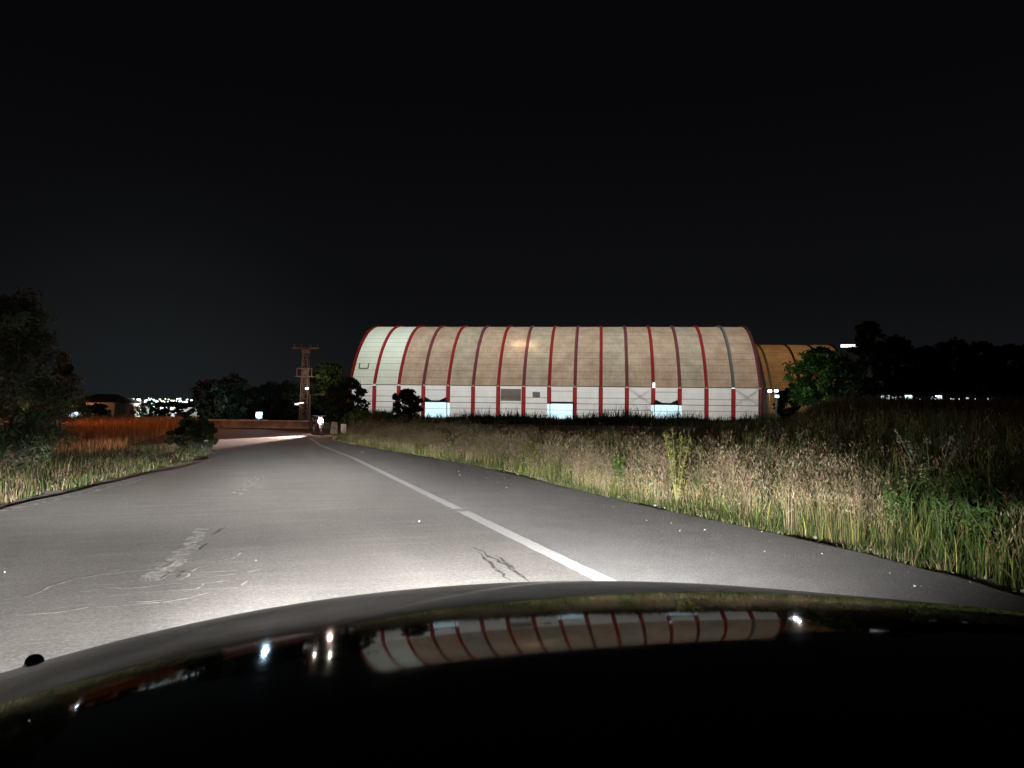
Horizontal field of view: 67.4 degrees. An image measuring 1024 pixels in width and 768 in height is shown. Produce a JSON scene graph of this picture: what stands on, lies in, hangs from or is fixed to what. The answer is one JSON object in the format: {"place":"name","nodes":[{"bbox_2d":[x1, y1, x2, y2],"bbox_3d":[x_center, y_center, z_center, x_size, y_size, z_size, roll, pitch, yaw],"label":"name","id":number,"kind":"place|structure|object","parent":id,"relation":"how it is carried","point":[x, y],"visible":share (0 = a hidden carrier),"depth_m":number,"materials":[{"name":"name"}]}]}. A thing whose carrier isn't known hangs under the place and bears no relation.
{"place":"outdoors","nodes":[
{"label":"outdoors","id":0,"kind":"place"},
{"bbox_2d":[2,400,319,411],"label":"hill","id":1,"kind":"structure","parent":0,"point":[159,402],"depth_m":462.84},
{"bbox_2d":[140,407,199,416],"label":"long wall","id":2,"kind":"structure","parent":0,"point":[172,408],"depth_m":91.80,"materials":[{"name":"concrete"}]},
{"bbox_2d":[0,428,1023,672],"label":"road","id":3,"kind":"structure","parent":0,"point":[306,518],"depth_m":7.40,"materials":[{"name":"grey asphalt"}]},
{"bbox_2d":[24,607,88,614],"bbox_3d":[-2.861,1.423,4.788,0.392,0.001,0.070,2,-2,-33],"label":"road crack","id":4,"kind":"object","parent":3,"relation":"on","point":[56,612],"visible":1,"depth_m":4.78,"materials":[{"name":"grey asphalt"}]},
{"bbox_2d":[3,569,120,599],"bbox_3d":[-3.256,1.455,5.603,0.116,0.001,1.050,0,-2,10],"label":"road crack","id":5,"kind":"object","parent":3,"relation":"on","point":[55,585],"visible":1,"depth_m":5.52,"materials":[{"name":"grey asphalt"}]},
{"bbox_2d":[0,478,146,511],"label":"road edge line","id":6,"kind":"object","parent":3,"relation":"on","point":[74,495],"visible":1,"depth_m":11.16,"materials":[{"name":"paint"}]},
{"bbox_2d":[85,569,151,577],"bbox_3d":[-3.054,1.463,5.934,0.510,0.001,0.063,3,-3,-43],"label":"road crack","id":7,"kind":"object","parent":3,"relation":"on","point":[117,572],"visible":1,"depth_m":5.96,"materials":[{"name":"grey asphalt"}]},
{"bbox_2d":[108,583,204,596],"bbox_3d":[-2.457,1.455,5.383,0.652,0.001,0.154,3,-3,-42],"label":"road crack","id":8,"kind":"object","parent":3,"relation":"on","point":[172,590],"visible":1,"depth_m":5.45,"materials":[{"name":"grey asphalt"}]},
{"bbox_2d":[108,593,205,606],"bbox_3d":[-2.361,1.443,5.096,0.694,0.001,0.118,2,-3,-38],"label":"road crack","id":9,"kind":"object","parent":3,"relation":"on","point":[155,602],"visible":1,"depth_m":5.07,"materials":[{"name":"grey asphalt"}]},
{"bbox_2d":[163,560,178,570],"bbox_3d":[-2.788,1.479,6.265,0.042,0.001,0.456,1,-2,-7],"label":"road crack","id":10,"kind":"object","parent":3,"relation":"on","point":[173,563],"visible":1,"depth_m":6.28,"materials":[{"name":"grey asphalt"}]},
{"bbox_2d":[139,528,213,580],"bbox_3d":[-2.991,1.514,7.016,0.245,0.001,2.587,1,-2,-14],"label":"dash","id":11,"kind":"object","parent":3,"relation":"on","point":[145,575],"visible":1,"depth_m":6.74,"materials":[{"name":"paint"}]},
{"bbox_2d":[133,570,237,575],"bbox_3d":[-2.588,1.477,5.999,0.851,0.001,0.030,1,-2,-19],"label":"road crack","id":12,"kind":"object","parent":3,"relation":"on","point":[186,572],"visible":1,"depth_m":6.03,"materials":[{"name":"grey asphalt"}]},
{"bbox_2d":[230,475,264,494],"bbox_3d":[-4.539,1.721,13.266,0.315,0.001,3.610,1,-2,-12],"label":"dash","id":13,"kind":"object","parent":3,"relation":"on","point":[244,488],"visible":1,"depth_m":12.95,"materials":[{"name":"paint"}]},
{"bbox_2d":[309,438,462,508],"bbox_3d":[-4.925,2.046,22.299,0.325,0.001,25.593,1,-2,-19],"label":"edge line","id":14,"kind":"object","parent":3,"relation":"on","point":[440,500],"visible":1,"depth_m":13.85,"materials":[{"name":"paint"}]},
{"bbox_2d":[478,552,509,579],"bbox_3d":[-0.172,1.532,6.517,0.058,0.001,1.234,1,-2,-14],"label":"tar streak","id":15,"kind":"object","parent":3,"relation":"on","point":[491,564],"visible":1,"depth_m":6.47,"materials":[{"name":"grey asphalt"}]},
{"bbox_2d":[473,547,525,577],"bbox_3d":[-0.124,1.538,6.676,0.067,0.001,1.458,1,-2,-19],"label":"tar streak","id":16,"kind":"object","parent":3,"relation":"on","point":[498,560],"visible":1,"depth_m":6.70,"materials":[{"name":"grey asphalt"}]},
{"bbox_2d":[0,581,1023,767],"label":"car","id":17,"kind":"object","parent":3,"relation":"on","point":[593,674],"visible":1,"depth_m":0.64,"materials":[{"name":"black paint"}]},
{"bbox_2d":[499,557,528,580],"bbox_3d":[-0.002,1.529,6.398,0.053,0.001,1.093,1,-2,-14],"label":"tar streak","id":18,"kind":"object","parent":3,"relation":"on","point":[507,564],"visible":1,"depth_m":6.44,"materials":[{"name":"grey asphalt"}]},
{"bbox_2d":[457,511,615,580],"bbox_3d":[0.597,1.536,6.331,0.171,0.001,7.695,1,-2,-19],"label":"edge line","id":19,"kind":"object","parent":3,"relation":"on","point":[594,575],"visible":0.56,"depth_m":7.21,"materials":[{"name":"paint"}]},
{"bbox_2d":[0,403,1023,593],"bbox_3d":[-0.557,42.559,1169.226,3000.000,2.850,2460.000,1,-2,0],"label":"ground","id":20,"kind":"structure","parent":0,"point":[327,434],"depth_m":24.96,"materials":[{"name":"soil"}]},
{"bbox_2d":[17,393,53,414],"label":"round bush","id":21,"kind":"object","parent":20,"relation":"on","point":[41,403],"visible":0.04,"depth_m":51.73,"materials":[{"name":"green plant"}]},
{"bbox_2d":[0,284,94,474],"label":"roadside tree","id":22,"kind":"object","parent":20,"relation":"on","point":[21,435],"visible":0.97,"depth_m":15.84,"materials":[{"name":"green plant"}]},
{"bbox_2d":[50,352,77,419],"bbox_3d":[-35.074,0.273,59.957,2.210,5.626,2.410,1,-2,0],"label":"cypress tree","id":23,"kind":"object","parent":20,"relation":"on","point":[66,370],"visible":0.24,"depth_m":59.81,"materials":[{"name":"green plant"}]},
{"bbox_2d":[46,407,81,417],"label":"parked car","id":24,"kind":"object","parent":20,"relation":"on","point":[74,412],"visible":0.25,"depth_m":69.58,"materials":[{"name":"white paint"}]},
{"bbox_2d":[75,405,93,414],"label":"garden bush","id":25,"kind":"object","parent":20,"relation":"on","point":[88,406],"visible":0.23,"depth_m":79.72,"materials":[{"name":"green plant"}]},
{"bbox_2d":[87,403,110,416],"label":"garden bush","id":26,"kind":"object","parent":20,"relation":"on","point":[100,408],"visible":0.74,"depth_m":79.49,"materials":[{"name":"green plant"}]},
{"bbox_2d":[0,412,200,503],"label":"roadside grass","id":27,"kind":"structure","parent":20,"relation":"on","point":[103,435],"depth_m":20.12,"materials":[{"name":"green plant"}]},
{"bbox_2d":[0,460,201,508],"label":"gravel verge","id":28,"kind":"structure","parent":20,"relation":"on","point":[48,494],"depth_m":12.87,"materials":[{"name":"grey gravel"}]},
{"bbox_2d":[77,394,142,416],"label":"house","id":29,"kind":"structure","parent":20,"relation":"on","point":[120,405],"depth_m":86.38,"materials":[{"name":"paint"}]},
{"bbox_2d":[133,402,157,417],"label":"garden bush","id":30,"kind":"object","parent":20,"relation":"on","point":[144,411],"visible":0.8,"depth_m":87.71,"materials":[{"name":"green plant"}]},
{"bbox_2d":[152,403,170,417],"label":"garden bush","id":31,"kind":"object","parent":20,"relation":"on","point":[164,411],"visible":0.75,"depth_m":87.61,"materials":[{"name":"green plant"}]},
{"bbox_2d":[169,402,191,416],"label":"garden bush","id":32,"kind":"object","parent":20,"relation":"on","point":[181,406],"visible":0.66,"depth_m":87.57,"materials":[{"name":"green plant"}]},
{"bbox_2d":[163,414,208,448],"bbox_3d":[-10.126,1.543,23.951,0.986,1.256,1.304,0,-2,16],"label":"bush","id":33,"kind":"object","parent":20,"relation":"on","point":[184,422],"visible":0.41,"depth_m":23.73,"materials":[{"name":"green plant"}]},
{"bbox_2d":[180,418,218,455],"bbox_3d":[-8.892,1.623,21.943,1.005,1.300,1.209,1,-2,0],"label":"bush","id":34,"kind":"object","parent":20,"relation":"on","point":[196,435],"visible":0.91,"depth_m":21.81,"materials":[{"name":"green plant"}]},
{"bbox_2d":[189,379,228,421],"bbox_3d":[-24.241,1.448,61.882,3.055,3.808,3.081,1,-2,0],"label":"dark tree","id":35,"kind":"object","parent":20,"relation":"on","point":[206,408],"visible":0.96,"depth_m":61.28,"materials":[{"name":"green plant"}]},
{"bbox_2d":[210,372,252,419],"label":"dark tree","id":36,"kind":"object","parent":20,"relation":"on","point":[232,381],"visible":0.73,"depth_m":65.60,"materials":[{"name":"green plant"}]},
{"bbox_2d":[239,386,272,419],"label":"dark tree","id":37,"kind":"object","parent":20,"relation":"on","point":[251,413],"visible":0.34,"depth_m":79.17,"materials":[{"name":"green plant"}]},
{"bbox_2d":[256,412,262,419],"bbox_3d":[-19.766,2.737,59.965,0.500,1.102,0.311,1,-2,0],"label":"post floodlight","id":38,"kind":"object","parent":20,"relation":"on","point":[259,415],"visible":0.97,"depth_m":59.88,"materials":[{"name":"metal"}]},
{"bbox_2d":[208,419,311,428],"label":"boundary wall","id":39,"kind":"structure","parent":20,"relation":"on","point":[288,424],"depth_m":53.82,"materials":[{"name":"concrete"}]},
{"bbox_2d":[249,380,292,419],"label":"dark tree","id":40,"kind":"object","parent":20,"relation":"on","point":[266,394],"visible":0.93,"depth_m":71.42,"materials":[{"name":"green plant"}]},
{"bbox_2d":[273,379,311,419],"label":"dark tree","id":41,"kind":"object","parent":20,"relation":"on","point":[292,411],"visible":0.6,"depth_m":83.43,"materials":[{"name":"green plant"}]},
{"bbox_2d":[292,344,318,420],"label":"lattice pylon","id":42,"kind":"object","parent":20,"relation":"on","point":[305,372],"visible":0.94,"depth_m":77.84,"materials":[{"name":"metal"}]},
{"bbox_2d":[308,394,323,420],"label":"street lamp post","id":43,"kind":"object","parent":20,"relation":"on","point":[310,404],"visible":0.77,"depth_m":73.93,"materials":[{"name":"metal"}]},
{"bbox_2d":[311,415,325,434],"bbox_3d":[-10.360,2.170,40.943,0.696,1.021,1.929,2,-2,-31],"label":"motorcycle","id":44,"kind":"object","parent":20,"relation":"on","point":[318,422],"visible":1,"depth_m":40.66,"materials":[{"name":"metal"}]},
{"bbox_2d":[305,362,343,414],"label":"leafy tree","id":45,"kind":"object","parent":20,"relation":"on","point":[323,380],"visible":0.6,"depth_m":85.25,"materials":[{"name":"green plant"}]},
{"bbox_2d":[319,387,346,423],"bbox_3d":[-13.273,1.788,57.861,2.086,3.240,2.265,3,-3,-43],"label":"leafy tree","id":46,"kind":"object","parent":20,"relation":"on","point":[329,418],"visible":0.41,"depth_m":57.54,"materials":[{"name":"green plant"}]},
{"bbox_2d":[330,422,338,433],"bbox_3d":[-9.919,2.486,42.933,0.420,0.720,0.400,1,-2,-6],"label":"stone bollard","id":47,"kind":"object","parent":20,"relation":"on","point":[334,427],"visible":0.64,"depth_m":42.76,"materials":[{"name":"grey stone"}]},
{"bbox_2d":[341,424,345,434],"bbox_3d":[-9.196,2.477,41.961,0.296,0.587,0.095,1,-2,0],"label":"sign board","id":48,"kind":"object","parent":20,"relation":"on","point":[342,427],"visible":0.82,"depth_m":41.91,"materials":[{"name":"metal"}]},
{"bbox_2d":[329,376,370,430],"bbox_3d":[-10.754,1.238,49.897,2.259,3.600,3.178,0,-2,22],"label":"leafy tree","id":49,"kind":"object","parent":20,"relation":"on","point":[341,409],"visible":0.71,"depth_m":49.70,"materials":[{"name":"green plant"}]},
{"bbox_2d":[338,407,378,429],"bbox_3d":[-8.738,2.191,44.160,2.242,1.721,2.746,2,-2,-28],"label":"bush","id":50,"kind":"object","parent":20,"relation":"on","point":[356,413],"visible":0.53,"depth_m":43.66,"materials":[{"name":"green plant"}]},
{"bbox_2d":[371,410,402,426],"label":"bush","id":51,"kind":"object","parent":20,"relation":"on","point":[385,414],"visible":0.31,"depth_m":45.71,"materials":[{"name":"green plant"}]},
{"bbox_2d":[395,414,419,426],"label":"bush","id":52,"kind":"object","parent":20,"relation":"on","point":[408,418],"visible":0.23,"depth_m":47.89,"materials":[{"name":"green plant"}]},
{"bbox_2d":[392,388,423,417],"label":"round shrub","id":53,"kind":"object","parent":20,"relation":"on","point":[410,398],"visible":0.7,"depth_m":91.31,"materials":[{"name":"green plant"}]},
{"bbox_2d":[443,432,460,455],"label":"weed plant","id":54,"kind":"object","parent":20,"relation":"on","point":[450,441],"visible":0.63,"depth_m":21.61,"materials":[{"name":"green plant"}]},
{"bbox_2d":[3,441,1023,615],"bbox_3d":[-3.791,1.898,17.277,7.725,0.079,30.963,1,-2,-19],"label":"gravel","id":55,"kind":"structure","parent":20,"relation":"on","point":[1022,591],"depth_m":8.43,"materials":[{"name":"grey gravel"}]},
{"bbox_2d":[522,440,539,467],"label":"weed plant","id":56,"kind":"object","parent":20,"relation":"on","point":[530,451],"visible":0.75,"depth_m":16.77,"materials":[{"name":"green plant"}]},
{"bbox_2d":[349,326,767,419],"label":"hangar","id":57,"kind":"structure","parent":20,"relation":"on","point":[565,372],"depth_m":122.31,"materials":[{"name":"beige metal"}]},
{"bbox_2d":[532,392,539,397],"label":"window","id":58,"kind":"structure","parent":57,"relation":"in","point":[535,394],"depth_m":120.33,"materials":[{"name":"grey glass"}]},
{"bbox_2d":[366,403,791,426],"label":"weeds","id":59,"kind":"object","parent":20,"relation":"on","point":[629,417],"visible":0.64,"depth_m":87.84,"materials":[{"name":"green plant"}]},
{"bbox_2d":[610,453,625,493],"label":"weed plant","id":60,"kind":"object","parent":20,"relation":"on","point":[619,465],"visible":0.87,"depth_m":12.67,"materials":[{"name":"green plant"}]},
{"bbox_2d":[318,400,1023,596],"bbox_3d":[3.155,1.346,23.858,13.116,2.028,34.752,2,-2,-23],"label":"tall grass","id":61,"kind":"structure","parent":20,"relation":"on","point":[819,494],"depth_m":11.51,"materials":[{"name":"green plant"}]},
{"bbox_2d":[660,428,691,501],"bbox_3d":[2.383,1.220,11.172,0.488,1.160,0.303,1,-2,0],"label":"weed plant","id":62,"kind":"object","parent":20,"relation":"on","point":[670,457],"visible":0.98,"depth_m":11.13,"materials":[{"name":"green plant"}]},
{"bbox_2d":[768,390,771,420],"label":"yard floodlight","id":63,"kind":"object","parent":20,"relation":"on","point":[769,391],"visible":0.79,"depth_m":79.02,"materials":[{"name":"metal"}]},
{"bbox_2d":[774,389,777,421],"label":"yard floodlight","id":64,"kind":"object","parent":20,"relation":"on","point":[775,390],"visible":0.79,"depth_m":80.02,"materials":[{"name":"metal"}]},
{"bbox_2d":[775,395,778,422],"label":"yard floodlight","id":65,"kind":"object","parent":20,"relation":"on","point":[776,396],"visible":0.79,"depth_m":79.50,"materials":[{"name":"metal"}]},
{"bbox_2d":[773,387,800,418],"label":"leafy tree","id":66,"kind":"object","parent":20,"relation":"on","point":[782,400],"visible":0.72,"depth_m":87.48,"materials":[{"name":"green plant"}]},
{"bbox_2d":[755,344,854,417],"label":"hangar","id":67,"kind":"structure","parent":20,"relation":"on","point":[773,358],"depth_m":153.34,"materials":[{"name":"orange metal"}]},
{"bbox_2d":[782,346,868,407],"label":"leafy tree","id":68,"kind":"object","parent":20,"relation":"on","point":[829,365],"visible":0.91,"depth_m":82.51,"materials":[{"name":"green plant"}]},
{"bbox_2d":[846,320,894,401],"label":"poplar tree","id":69,"kind":"object","parent":20,"relation":"on","point":[867,345],"visible":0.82,"depth_m":89.60,"materials":[{"name":"green plant"}]},
{"bbox_2d":[865,334,929,397],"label":"dark tree","id":70,"kind":"object","parent":20,"relation":"on","point":[904,380],"visible":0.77,"depth_m":99.06,"materials":[{"name":"green plant"}]},
{"bbox_2d":[880,473,925,537],"bbox_3d":[4.173,1.327,8.201,0.444,0.777,0.348,2,-3,-37],"label":"weed plant","id":71,"kind":"object","parent":20,"relation":"on","point":[900,501],"visible":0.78,"depth_m":8.22,"materials":[{"name":"green plant"}]},
{"bbox_2d":[897,464,936,526],"bbox_3d":[4.781,1.344,9.066,0.418,0.824,0.426,0,-2,28],"label":"weed plant","id":72,"kind":"object","parent":20,"relation":"on","point":[918,476],"visible":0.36,"depth_m":8.99,"materials":[{"name":"green plant"}]},
{"bbox_2d":[895,429,958,483],"bbox_3d":[5.737,1.209,10.530,0.873,1.180,0.520,0,-2,10],"label":"weed plant","id":73,"kind":"object","parent":20,"relation":"on","point":[951,453],"visible":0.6,"depth_m":10.47,"materials":[{"name":"green plant"}]},
{"bbox_2d":[903,345,952,398],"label":"dark tree","id":74,"kind":"object","parent":20,"relation":"on","point":[927,388],"visible":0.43,"depth_m":103.04,"materials":[{"name":"green plant"}]},
{"bbox_2d":[852,387,1023,400],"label":"long shed","id":75,"kind":"structure","parent":20,"relation":"on","point":[941,394],"depth_m":190.07,"materials":[{"name":"tile"}]},
{"bbox_2d":[918,468,972,547],"bbox_3d":[4.262,1.258,7.460,0.450,0.864,0.582,1,-2,0],"label":"weed plant","id":76,"kind":"object","parent":20,"relation":"on","point":[946,500],"visible":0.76,"depth_m":7.42,"materials":[{"name":"green plant"}]},
{"bbox_2d":[924,337,983,398],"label":"dark tree","id":77,"kind":"object","parent":20,"relation":"on","point":[948,379],"visible":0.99,"depth_m":97.24,"materials":[{"name":"green plant"}]},
{"bbox_2d":[950,341,1008,400],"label":"dark tree","id":78,"kind":"object","parent":20,"relation":"on","point":[980,387],"visible":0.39,"depth_m":105.21,"materials":[{"name":"green plant"}]},
{"bbox_2d":[944,467,1023,561],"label":"weed plant","id":79,"kind":"object","parent":20,"relation":"on","point":[978,492],"visible":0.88,"depth_m":6.99,"materials":[{"name":"green plant"}]},
{"bbox_2d":[0,0,1023,403],"label":"sky","id":80,"kind":"structure","parent":0,"point":[200,190],"materials":[{"name":"black"}]},
{"bbox_2d":[394,393,1023,469],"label":"field grass","id":81,"kind":"structure","parent":0,"point":[1015,406],"depth_m":44.55,"materials":[{"name":"green plant"}]}
]}

